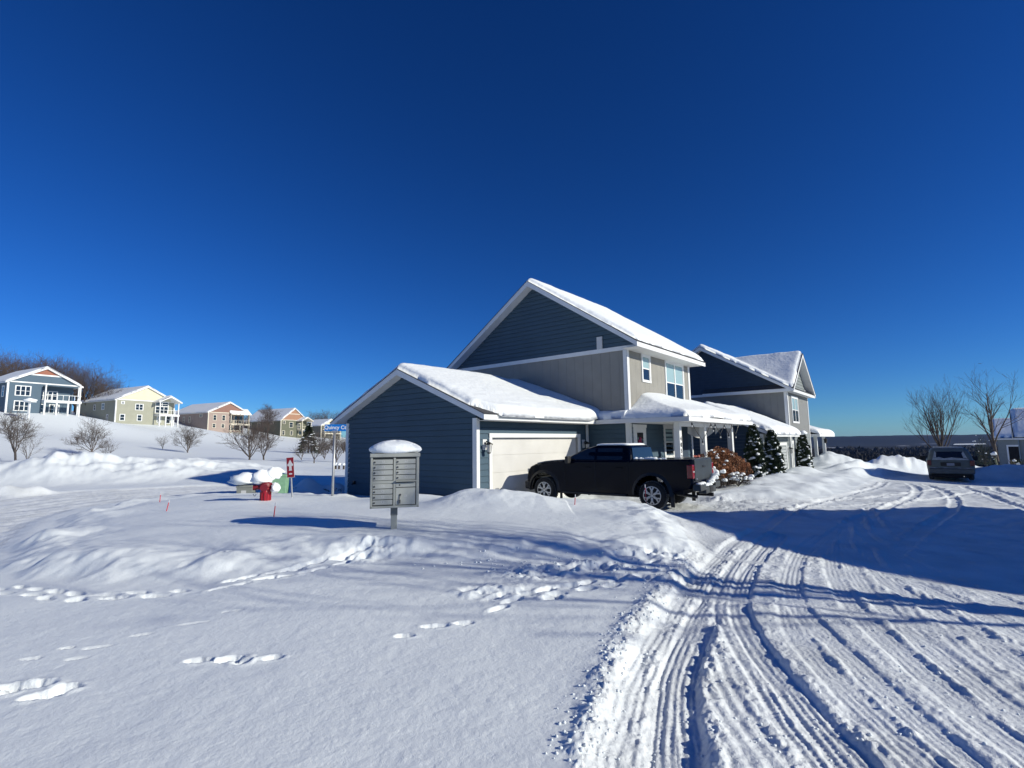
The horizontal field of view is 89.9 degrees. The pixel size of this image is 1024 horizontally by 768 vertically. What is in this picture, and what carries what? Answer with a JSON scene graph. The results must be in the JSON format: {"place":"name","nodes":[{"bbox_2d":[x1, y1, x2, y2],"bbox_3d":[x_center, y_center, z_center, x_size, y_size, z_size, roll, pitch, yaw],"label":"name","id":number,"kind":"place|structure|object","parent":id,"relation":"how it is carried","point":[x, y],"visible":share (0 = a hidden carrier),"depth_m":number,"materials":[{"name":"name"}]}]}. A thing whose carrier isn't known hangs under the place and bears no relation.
{"place":"outdoors","nodes":[
{"label":"outdoors","id":0,"kind":"place"},
{"bbox_2d":[0,411,978,767],"bbox_3d":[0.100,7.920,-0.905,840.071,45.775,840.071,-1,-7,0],"label":"snowy ground","id":1,"kind":"structure","parent":0,"point":[312,623],"depth_m":5.04,"materials":[{"name":"white snow"}]},
{"bbox_2d":[0,355,22,375],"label":"woodland tree","id":2,"kind":"object","parent":1,"relation":"on","point":[10,364],"visible":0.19,"depth_m":138.11,"materials":[{"name":"brown plant"}]},
{"bbox_2d":[0,349,26,375],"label":"woodland tree","id":3,"kind":"object","parent":1,"relation":"on","point":[9,365],"visible":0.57,"depth_m":120.68,"materials":[{"name":"brown plant"}]},
{"bbox_2d":[0,349,31,373],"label":"woodland tree","id":4,"kind":"object","parent":1,"relation":"on","point":[11,365],"visible":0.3,"depth_m":133.86,"materials":[{"name":"brown plant"}]},
{"bbox_2d":[0,401,39,459],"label":"bare tree","id":5,"kind":"object","parent":1,"relation":"on","point":[11,422],"visible":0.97,"depth_m":47.62,"materials":[{"name":"brown plant"}]},
{"bbox_2d":[2,353,45,370],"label":"woodland tree","id":6,"kind":"object","parent":1,"relation":"on","point":[27,364],"visible":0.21,"depth_m":120.41,"materials":[{"name":"brown plant"}]},
{"bbox_2d":[7,354,43,372],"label":"woodland tree","id":7,"kind":"object","parent":1,"relation":"on","point":[24,364],"visible":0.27,"depth_m":132.46,"materials":[{"name":"brown plant"}]},
{"bbox_2d":[8,431,43,458],"bbox_3d":[-44.273,5.710,46.735,2.913,3.537,2.386,1,-7,-15],"label":"bare shrub","id":8,"kind":"object","parent":1,"relation":"on","point":[17,442],"visible":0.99,"depth_m":46.81,"materials":[{"name":"brown plant"}]},
{"bbox_2d":[0,355,57,374],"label":"woodland tree","id":9,"kind":"object","parent":1,"relation":"on","point":[6,371],"visible":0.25,"depth_m":120.42,"materials":[{"name":"brown plant"}]},
{"bbox_2d":[23,398,37,418],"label":"bird table","id":10,"kind":"object","parent":1,"relation":"on","point":[29,400],"visible":1,"depth_m":87.05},
{"bbox_2d":[6,355,65,370],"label":"woodland tree","id":11,"kind":"object","parent":1,"relation":"on","point":[42,362],"visible":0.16,"depth_m":140.49,"materials":[{"name":"brown plant"}]},
{"bbox_2d":[0,366,83,415],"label":"slate blue house","id":12,"kind":"structure","parent":1,"relation":"on","point":[49,389],"depth_m":94.72,"materials":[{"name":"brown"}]},
{"bbox_2d":[13,400,27,410],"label":"window","id":13,"kind":"structure","parent":12,"relation":"in","point":[23,405],"depth_m":92.08,"materials":[{"name":"white glass"}]},
{"bbox_2d":[14,385,31,395],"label":"window","id":14,"kind":"structure","parent":12,"relation":"in","point":[20,390],"depth_m":92.46,"materials":[{"name":"white glass"}]},
{"bbox_2d":[42,391,57,399],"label":"window","id":15,"kind":"structure","parent":12,"relation":"in","point":[54,393],"depth_m":97.90,"materials":[{"name":"white glass"}]},
{"bbox_2d":[48,404,59,412],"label":"window","id":16,"kind":"structure","parent":12,"relation":"in","point":[51,406],"depth_m":98.07,"materials":[{"name":"clear glass"}]},
{"bbox_2d":[23,355,72,373],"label":"woodland tree","id":17,"kind":"object","parent":1,"relation":"on","point":[48,364],"visible":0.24,"depth_m":126.16,"materials":[{"name":"brown plant"}]},
{"bbox_2d":[26,354,82,380],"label":"woodland tree","id":18,"kind":"object","parent":1,"relation":"on","point":[62,365],"visible":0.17,"depth_m":143.82,"materials":[{"name":"brown plant"}]},
{"bbox_2d":[30,356,88,371],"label":"woodland tree","id":19,"kind":"object","parent":1,"relation":"on","point":[55,362],"visible":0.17,"depth_m":144.66,"materials":[{"name":"brown plant"}]},
{"bbox_2d":[46,358,86,380],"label":"woodland tree","id":20,"kind":"object","parent":1,"relation":"on","point":[64,367],"visible":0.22,"depth_m":127.64,"materials":[{"name":"brown plant"}]},
{"bbox_2d":[54,362,94,398],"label":"woodland tree","id":21,"kind":"object","parent":1,"relation":"on","point":[74,374],"visible":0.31,"depth_m":121.22,"materials":[{"name":"brown plant"}]},
{"bbox_2d":[58,358,94,398],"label":"woodland tree","id":22,"kind":"object","parent":1,"relation":"on","point":[72,374],"visible":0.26,"depth_m":125.96,"materials":[{"name":"brown plant"}]},
{"bbox_2d":[54,364,103,397],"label":"woodland tree","id":23,"kind":"object","parent":1,"relation":"on","point":[77,375],"visible":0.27,"depth_m":128.35,"materials":[{"name":"brown plant"}]},
{"bbox_2d":[70,366,95,413],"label":"woodland tree","id":24,"kind":"object","parent":1,"relation":"on","point":[77,389],"visible":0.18,"depth_m":133.63,"materials":[{"name":"brown plant"}]},
{"bbox_2d":[62,405,115,451],"bbox_3d":[-49.556,5.661,59.405,4.827,6.218,4.742,-1,-7,0],"label":"bare tree","id":25,"kind":"object","parent":1,"relation":"on","point":[77,437],"visible":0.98,"depth_m":59.67,"materials":[{"name":"brown plant"}]},
{"bbox_2d":[70,365,107,399],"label":"woodland tree","id":26,"kind":"object","parent":1,"relation":"on","point":[85,384],"visible":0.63,"depth_m":127.52,"materials":[{"name":"brown plant"}]},
{"bbox_2d":[57,360,125,415],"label":"woodland tree","id":27,"kind":"object","parent":1,"relation":"on","point":[91,384],"visible":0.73,"depth_m":126.13,"materials":[{"name":"brown plant"}]},
{"bbox_2d":[73,366,113,397],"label":"woodland tree","id":28,"kind":"object","parent":1,"relation":"on","point":[88,384],"visible":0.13,"depth_m":138.83,"materials":[{"name":"brown plant"}]},
{"bbox_2d":[77,365,125,396],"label":"woodland tree","id":29,"kind":"object","parent":1,"relation":"on","point":[98,383],"visible":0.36,"depth_m":134.86,"materials":[{"name":"brown plant"}]},
{"bbox_2d":[90,375,112,397],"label":"woodland tree","id":30,"kind":"object","parent":1,"relation":"on","point":[97,394],"visible":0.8,"depth_m":125.89,"materials":[{"name":"brown plant"}]},
{"bbox_2d":[88,375,126,392],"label":"woodland tree","id":31,"kind":"object","parent":1,"relation":"on","point":[108,383],"visible":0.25,"depth_m":139.58,"materials":[{"name":"brown plant"}]},
{"bbox_2d":[95,436,121,452],"bbox_3d":[-40.740,6.571,51.742,2.370,2.996,2.274,3,-8,-32],"label":"bare shrub","id":32,"kind":"object","parent":1,"relation":"on","point":[105,449],"visible":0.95,"depth_m":51.59,"materials":[{"name":"brown plant"}]},
{"bbox_2d":[101,378,123,394],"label":"woodland tree","id":33,"kind":"object","parent":1,"relation":"on","point":[115,383],"visible":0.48,"depth_m":125.57,"materials":[{"name":"brown plant"}]},
{"bbox_2d":[79,385,182,426],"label":"sage house","id":34,"kind":"structure","parent":1,"relation":"on","point":[146,405],"depth_m":124.41,"materials":[{"name":"beige wood"}]},
{"bbox_2d":[119,414,124,420],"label":"window","id":35,"kind":"structure","parent":34,"relation":"in","point":[122,416],"depth_m":120.36,"materials":[{"name":"clear glass"}]},
{"bbox_2d":[135,404,143,409],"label":"window","id":36,"kind":"structure","parent":34,"relation":"in","point":[137,406],"depth_m":123.76,"materials":[{"name":"clear glass"}]},
{"bbox_2d":[155,406,168,413],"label":"window","id":37,"kind":"structure","parent":34,"relation":"in","point":[163,408],"depth_m":128.37,"materials":[{"name":"clear glass"}]},
{"bbox_2d":[155,402,168,406],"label":"window","id":38,"kind":"structure","parent":34,"relation":"in","point":[164,404],"depth_m":128.69,"materials":[{"name":"clear glass"}]},
{"bbox_2d":[152,435,170,448],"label":"bare shrub","id":39,"kind":"object","parent":1,"relation":"on","point":[163,441],"visible":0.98,"depth_m":75.50,"materials":[{"name":"brown plant"}]},
{"bbox_2d":[170,420,207,452],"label":"bare tree","id":40,"kind":"object","parent":1,"relation":"on","point":[188,438],"visible":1,"depth_m":73.31,"materials":[{"name":"brown plant"}]},
{"bbox_2d":[174,402,251,432],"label":"pink house","id":41,"kind":"structure","parent":1,"relation":"on","point":[219,416],"depth_m":162.85,"materials":[{"name":"beige"}]},
{"bbox_2d":[234,415,242,423],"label":"window","id":42,"kind":"structure","parent":41,"relation":"in","point":[235,416],"depth_m":169.28,"materials":[{"name":"white"}]},
{"bbox_2d":[227,472,256,492],"bbox_3d":[-8.884,3.528,17.256,1.152,1.133,0.839,5,-9,-42],"label":"utility box","id":43,"kind":"object","parent":1,"relation":"on","point":[242,482],"visible":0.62,"depth_m":16.96,"materials":[{"name":"grey"}]},
{"bbox_2d":[214,411,279,459],"bbox_3d":[-27.717,5.687,54.873,7.498,5.611,5.165,-3,-7,20],"label":"bare tree","id":44,"kind":"object","parent":1,"relation":"on","point":[243,441],"visible":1,"depth_m":54.53,"materials":[{"name":"brown plant"}]},
{"bbox_2d":[233,409,285,459],"bbox_3d":[-29.380,6.007,60.788,4.664,6.638,5.856,-1,-7,0],"label":"bare tree","id":45,"kind":"object","parent":1,"relation":"on","point":[263,434],"visible":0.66,"depth_m":60.59,"materials":[{"name":"brown plant"}]},
{"bbox_2d":[250,467,281,500],"bbox_3d":[-6.399,2.808,13.355,0.759,1.274,0.516,4,-8,-36],"label":"fire hydrant","id":46,"kind":"object","parent":1,"relation":"on","point":[263,478],"visible":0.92,"depth_m":13.28,"materials":[{"name":"red"}]},
{"bbox_2d":[256,404,280,438],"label":"bare tree","id":47,"kind":"object","parent":1,"relation":"on","point":[269,416],"visible":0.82,"depth_m":149.94,"materials":[{"name":"brown plant"}]},
{"bbox_2d":[268,467,288,492],"bbox_3d":[-8.039,3.468,17.520,0.712,1.290,0.530,1,-7,-11],"label":"utility box","id":48,"kind":"object","parent":1,"relation":"on","point":[283,481],"visible":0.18,"depth_m":17.34,"materials":[{"name":"green metal"}]},
{"bbox_2d":[244,408,313,437],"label":"olive house","id":49,"kind":"structure","parent":1,"relation":"on","point":[296,421],"depth_m":188.75,"materials":[{"name":"beige"}]},
{"bbox_2d":[286,457,294,496],"bbox_3d":[-6.215,2.905,14.453,0.208,1.670,0.059,-5,-6,-5],"label":"hydrant sign","id":50,"kind":"object","parent":1,"relation":"on","point":[290,467],"visible":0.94,"depth_m":14.48,"materials":[{"name":"metal"}]},
{"bbox_2d":[290,436,307,459],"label":"bare shrub","id":51,"kind":"object","parent":1,"relation":"on","point":[304,448],"visible":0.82,"depth_m":65.34,"materials":[{"name":"brown plant"}]},
{"bbox_2d":[297,423,318,452],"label":"spruce tree","id":52,"kind":"object","parent":1,"relation":"on","point":[308,428],"visible":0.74,"depth_m":94.12,"materials":[{"name":"green plant"}]},
{"bbox_2d":[299,427,332,462],"bbox_3d":[-22.060,7.013,58.049,4.358,4.522,3.481,-1,-7,0],"label":"bare tree","id":53,"kind":"object","parent":1,"relation":"on","point":[314,443],"visible":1,"depth_m":57.87,"materials":[{"name":"brown plant"}]},
{"bbox_2d":[316,447,332,458],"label":"bare shrub","id":54,"kind":"object","parent":1,"relation":"on","point":[321,453],"visible":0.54,"depth_m":69.29,"materials":[{"name":"brown plant"}]},
{"bbox_2d":[309,419,340,438],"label":"dark olive house","id":55,"kind":"structure","parent":1,"relation":"on","point":[319,423],"depth_m":233.96,"materials":[{"name":"grey"}]},
{"bbox_2d":[322,431,345,461],"bbox_3d":[-21.288,7.309,61.535,4.345,4.907,4.484,-5,-8,33],"label":"bare tree","id":56,"kind":"object","parent":1,"relation":"on","point":[339,449],"visible":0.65,"depth_m":61.29,"materials":[{"name":"brown plant"}]},
{"bbox_2d":[324,424,345,495],"bbox_3d":[-5.322,2.519,15.359,0.655,2.618,0.074,0,-7,-2],"label":"street name sign","id":57,"kind":"object","parent":1,"relation":"on","point":[334,428],"visible":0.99,"depth_m":15.45,"materials":[{"name":"metal"}]},
{"bbox_2d":[369,440,421,528],"bbox_3d":[-1.947,1.919,8.523,0.865,1.971,0.541,1,-7,-15],"label":"mailbox cluster","id":58,"kind":"object","parent":1,"relation":"on","point":[394,476],"visible":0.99,"depth_m":8.37,"materials":[{"name":"paint"}]},
{"bbox_2d":[372,494,391,499],"bbox_3d":[-2.090,1.826,8.278,0.314,0.076,0.026,1,-7,-15],"label":"mailbox door","id":59,"kind":"structure","parent":58,"relation":"in","point":[389,496],"depth_m":8.27,"materials":[{"name":"paint"}]},
{"bbox_2d":[372,500,391,504],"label":"mailbox door","id":60,"kind":"structure","parent":58,"relation":"in","point":[374,502],"depth_m":8.26,"materials":[{"name":"paint"}]},
{"bbox_2d":[372,489,392,493],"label":"mailbox door","id":61,"kind":"structure","parent":58,"relation":"in","point":[377,491],"depth_m":8.29,"materials":[{"name":"paint"}]},
{"bbox_2d":[373,459,392,464],"bbox_3d":[-2.097,1.269,8.342,0.314,0.076,0.026,1,-7,-15],"label":"mailbox door","id":62,"kind":"structure","parent":58,"relation":"in","point":[390,461],"depth_m":8.34,"materials":[{"name":"paint"}]},
{"bbox_2d":[373,465,392,469],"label":"mailbox door","id":63,"kind":"structure","parent":58,"relation":"in","point":[375,467],"depth_m":8.33,"materials":[{"name":"paint"}]},
{"bbox_2d":[373,470,392,474],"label":"mailbox door","id":64,"kind":"structure","parent":58,"relation":"in","point":[377,472],"depth_m":8.32,"materials":[{"name":"paint"}]},
{"bbox_2d":[373,475,392,480],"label":"mailbox door","id":65,"kind":"structure","parent":58,"relation":"in","point":[390,477],"depth_m":8.31,"materials":[{"name":"paint"}]},
{"bbox_2d":[373,484,392,488],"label":"mailbox door","id":66,"kind":"structure","parent":58,"relation":"in","point":[375,486],"depth_m":8.29,"materials":[{"name":"paint"}]},
{"bbox_2d":[396,475,414,479],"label":"mailbox door","id":67,"kind":"structure","parent":58,"relation":"in","point":[398,477],"depth_m":8.40,"materials":[{"name":"paint"}]},
{"bbox_2d":[396,482,414,486],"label":"mailbox door","id":68,"kind":"structure","parent":58,"relation":"in","point":[408,484],"depth_m":8.40,"materials":[{"name":"paint"}]},
{"bbox_2d":[396,487,414,504],"bbox_3d":[-1.734,1.828,8.367,0.314,0.269,0.036,1,-7,-15],"label":"mailbox door","id":69,"kind":"structure","parent":58,"relation":"in","point":[403,495],"depth_m":8.37,"materials":[{"name":"paint"}]},
{"bbox_2d":[396,459,415,463],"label":"mailbox door","id":70,"kind":"structure","parent":58,"relation":"in","point":[398,461],"depth_m":8.43,"materials":[{"name":"paint"}]},
{"bbox_2d":[396,464,415,468],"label":"mailbox door","id":71,"kind":"structure","parent":58,"relation":"in","point":[398,466],"depth_m":8.42,"materials":[{"name":"paint"}]},
{"bbox_2d":[396,469,415,473],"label":"mailbox door","id":72,"kind":"structure","parent":58,"relation":"in","point":[409,471],"depth_m":8.42,"materials":[{"name":"paint"}]},
{"bbox_2d":[330,278,752,496],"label":"blue house","id":73,"kind":"structure","parent":1,"relation":"on","point":[534,372],"depth_m":19.60,"materials":[{"name":"blue wood"}]},
{"bbox_2d":[492,438,575,496],"bbox_3d":[0.868,3.015,17.951,0.075,2.265,5.050,-6,-8,39],"label":"garage door","id":74,"kind":"structure","parent":73,"relation":"in","point":[512,458],"depth_m":17.23,"materials":[{"name":"paint"}]},
{"bbox_2d":[632,424,646,444],"bbox_3d":[4.975,2.735,19.812,0.087,2.340,1.200,-6,-8,39],"label":"front door","id":75,"kind":"structure","parent":73,"relation":"in","point":[639,430],"depth_m":19.83,"materials":[{"name":"white wood"}]},
{"bbox_2d":[641,353,651,382],"bbox_3d":[5.454,-0.632,20.858,0.055,1.155,0.840,-6,-8,39],"label":"window","id":76,"kind":"structure","parent":73,"relation":"in","point":[645,359],"depth_m":20.86,"materials":[{"name":"clear glass"}]},
{"bbox_2d":[663,425,674,457],"bbox_3d":[6.782,2.481,22.087,0.055,1.435,1.130,-6,-8,39],"label":"window","id":77,"kind":"structure","parent":73,"relation":"in","point":[667,441],"depth_m":22.02,"materials":[{"name":"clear glass"}]},
{"bbox_2d":[664,360,684,398],"bbox_3d":[7.349,-0.022,23.099,0.055,1.905,2.130,-6,-8,39],"label":"window","id":78,"kind":"structure","parent":73,"relation":"in","point":[674,372],"depth_m":23.09,"materials":[{"name":"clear glass"}]},
{"bbox_2d":[682,432,688,456],"bbox_3d":[7.782,3.261,23.228,0.030,2.200,1.100,-6,-8,39],"label":"side door","id":79,"kind":"structure","parent":73,"relation":"in","point":[684,434],"depth_m":23.43,"materials":[{"name":"blue"}]},
{"bbox_2d":[691,422,737,444],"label":"string lights","id":80,"kind":"object","parent":73,"relation":"hanging from","point":[724,427],"visible":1,"depth_m":19.71,"materials":[{"name":"black plastic"}]},
{"bbox_2d":[713,466,727,485],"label":"shrub","id":81,"kind":"object","parent":1,"relation":"on","point":[722,471],"visible":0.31,"depth_m":18.82,"materials":[{"name":"white plant"}]},
{"bbox_2d":[699,446,753,487],"bbox_3d":[8.805,3.439,21.290,1.456,1.754,4.462,-6,-8,39],"label":"hydrangea bush","id":82,"kind":"object","parent":1,"relation":"on","point":[732,463],"visible":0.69,"depth_m":20.67,"materials":[{"name":"brown plant"}]},
{"bbox_2d":[727,472,753,485],"bbox_3d":[8.934,3.743,20.156,1.004,0.586,1.342,-6,-8,39],"label":"shrub","id":83,"kind":"object","parent":1,"relation":"on","point":[740,478],"visible":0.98,"depth_m":20.03,"materials":[{"name":"white plant"}]},
{"bbox_2d":[743,424,768,480],"bbox_3d":[11.528,3.400,24.367,1.198,3.045,1.152,4,-8,-37],"label":"evergreen shrub","id":84,"kind":"object","parent":1,"relation":"on","point":[754,455],"visible":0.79,"depth_m":24.11,"materials":[{"name":"green plant"}]},
{"bbox_2d":[689,344,834,476],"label":"grey blue house","id":85,"kind":"structure","parent":1,"relation":"on","point":[772,391],"depth_m":33.98,"materials":[{"name":"blue"}]},
{"bbox_2d":[780,445,787,469],"bbox_3d":[15.313,4.537,29.528,0.020,2.105,4.630,-6,-8,39],"label":"garage door","id":86,"kind":"structure","parent":85,"relation":"in","point":[780,445],"depth_m":31.01,"materials":[{"name":"grey paint"}]},
{"bbox_2d":[791,441,795,466],"bbox_3d":[17.858,4.790,32.442,0.060,2.400,0.700,-6,-8,39],"label":"front door","id":87,"kind":"structure","parent":85,"relation":"in","point":[793,444],"depth_m":32.39,"materials":[{"name":"grey"}]},
{"bbox_2d":[791,396,799,423],"bbox_3d":[18.740,1.712,33.919,0.055,1.770,2.040,-6,-8,39],"label":"window","id":88,"kind":"structure","parent":85,"relation":"in","point":[794,400],"depth_m":33.88,"materials":[{"name":"clear glass"}]},
{"bbox_2d":[763,430,786,474],"bbox_3d":[13.505,3.718,26.527,1.286,2.791,1.200,-5,-8,35],"label":"evergreen shrub","id":89,"kind":"object","parent":1,"relation":"on","point":[774,457],"visible":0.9,"depth_m":26.25,"materials":[{"name":"green plant"}]},
{"bbox_2d":[795,430,813,467],"bbox_3d":[18.585,4.383,32.692,1.139,2.859,1.169,-1,-7,0],"label":"evergreen shrub","id":90,"kind":"object","parent":1,"relation":"on","point":[803,454],"visible":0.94,"depth_m":32.46,"materials":[{"name":"green plant"}]},
{"bbox_2d":[903,378,973,447],"bbox_3d":[49.193,4.502,59.482,6.554,11.696,8.257,-2,-7,8],"label":"bare tree","id":91,"kind":"object","parent":1,"relation":"on","point":[936,426],"visible":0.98,"depth_m":59.64,"materials":[{"name":"brown plant"}]},
{"bbox_2d":[971,435,993,464],"bbox_3d":[50.975,7.186,55.486,1.811,3.330,2.419,-3,-7,19],"label":"shrub","id":92,"kind":"object","parent":1,"relation":"on","point":[985,457],"visible":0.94,"depth_m":55.46,"materials":[{"name":"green plant"}]},
{"bbox_2d":[958,366,1023,461],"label":"bare tree","id":93,"kind":"object","parent":1,"relation":"on","point":[992,429],"visible":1,"depth_m":51.84,"materials":[{"name":"brown plant"}]},
{"bbox_2d":[990,452,997,464],"bbox_3d":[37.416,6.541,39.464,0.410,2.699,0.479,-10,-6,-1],"label":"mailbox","id":94,"kind":"object","parent":1,"relation":"on","point":[994,455],"visible":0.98,"depth_m":39.48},
{"bbox_2d":[990,418,1020,464],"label":"shaded house","id":95,"kind":"structure","parent":1,"relation":"on","point":[1008,447],"depth_m":79.66,"materials":[{"name":"grey"}]},
{"bbox_2d":[1008,447,1020,464],"bbox_3d":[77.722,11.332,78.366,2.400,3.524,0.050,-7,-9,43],"label":"door","id":96,"kind":"structure","parent":95,"relation":"in","point":[1013,451],"depth_m":78.86,"materials":[{"name":"black"}]},
{"bbox_2d":[1009,408,1023,464],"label":"corner house","id":97,"kind":"structure","parent":1,"relation":"on","point":[1017,429],"depth_m":61.66,"materials":[{"name":"blue"}]},
{"bbox_2d":[1009,458,1023,464],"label":"shrub","id":98,"kind":"object","parent":1,"relation":"on","point":[1016,460],"visible":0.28,"depth_m":32.46,"materials":[{"name":"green plant"}]},
{"bbox_2d":[0,464,1023,767],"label":"snowy road","id":99,"kind":"structure","parent":0,"point":[902,564],"depth_m":4.58,"materials":[{"name":"white snow"}]},
{"bbox_2d":[525,443,719,508],"bbox_3d":[3.225,2.720,15.618,5.596,1.819,2.340,-6,-8,36],"label":"pickup truck","id":100,"kind":"object","parent":99,"relation":"on","point":[623,469],"visible":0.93,"depth_m":14.67,"materials":[{"name":"black paint"}]},
{"bbox_2d":[413,547,1019,767],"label":"snow chunks","id":101,"kind":"object","parent":99,"relation":"on","point":[581,749],"visible":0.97,"depth_m":3.50,"materials":[{"name":"white snow"}]},
{"bbox_2d":[919,447,977,479],"bbox_3d":[25.285,4.532,29.690,2.660,1.799,5.190,-6,-8,38],"label":"minivan","id":102,"kind":"object","parent":99,"relation":"on","point":[952,462],"visible":1,"depth_m":27.85,"materials":[{"name":"grey paint"}]},
{"bbox_2d":[0,0,1023,437],"label":"sky","id":103,"kind":"structure","parent":0,"point":[248,204],"materials":[{"name":"blue"}]},
{"bbox_2d":[811,434,996,445],"bbox_3d":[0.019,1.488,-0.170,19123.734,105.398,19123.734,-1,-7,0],"label":"hills","id":104,"kind":"structure","parent":0,"point":[896,440],"depth_m":3904.84,"materials":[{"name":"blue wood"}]},
{"bbox_2d":[811,445,997,463],"bbox_3d":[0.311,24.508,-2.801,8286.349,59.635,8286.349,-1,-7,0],"label":"valley floor","id":105,"kind":"structure","parent":0,"point":[880,447],"depth_m":2856.76,"materials":[{"name":"white snow"}]},
{"bbox_2d":[812,445,998,466],"bbox_3d":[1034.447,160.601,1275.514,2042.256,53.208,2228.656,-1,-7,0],"label":"wood","id":106,"kind":"object","parent":105,"relation":"on","point":[868,454],"visible":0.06,"depth_m":1339.73,"materials":[{"name":"plant"}]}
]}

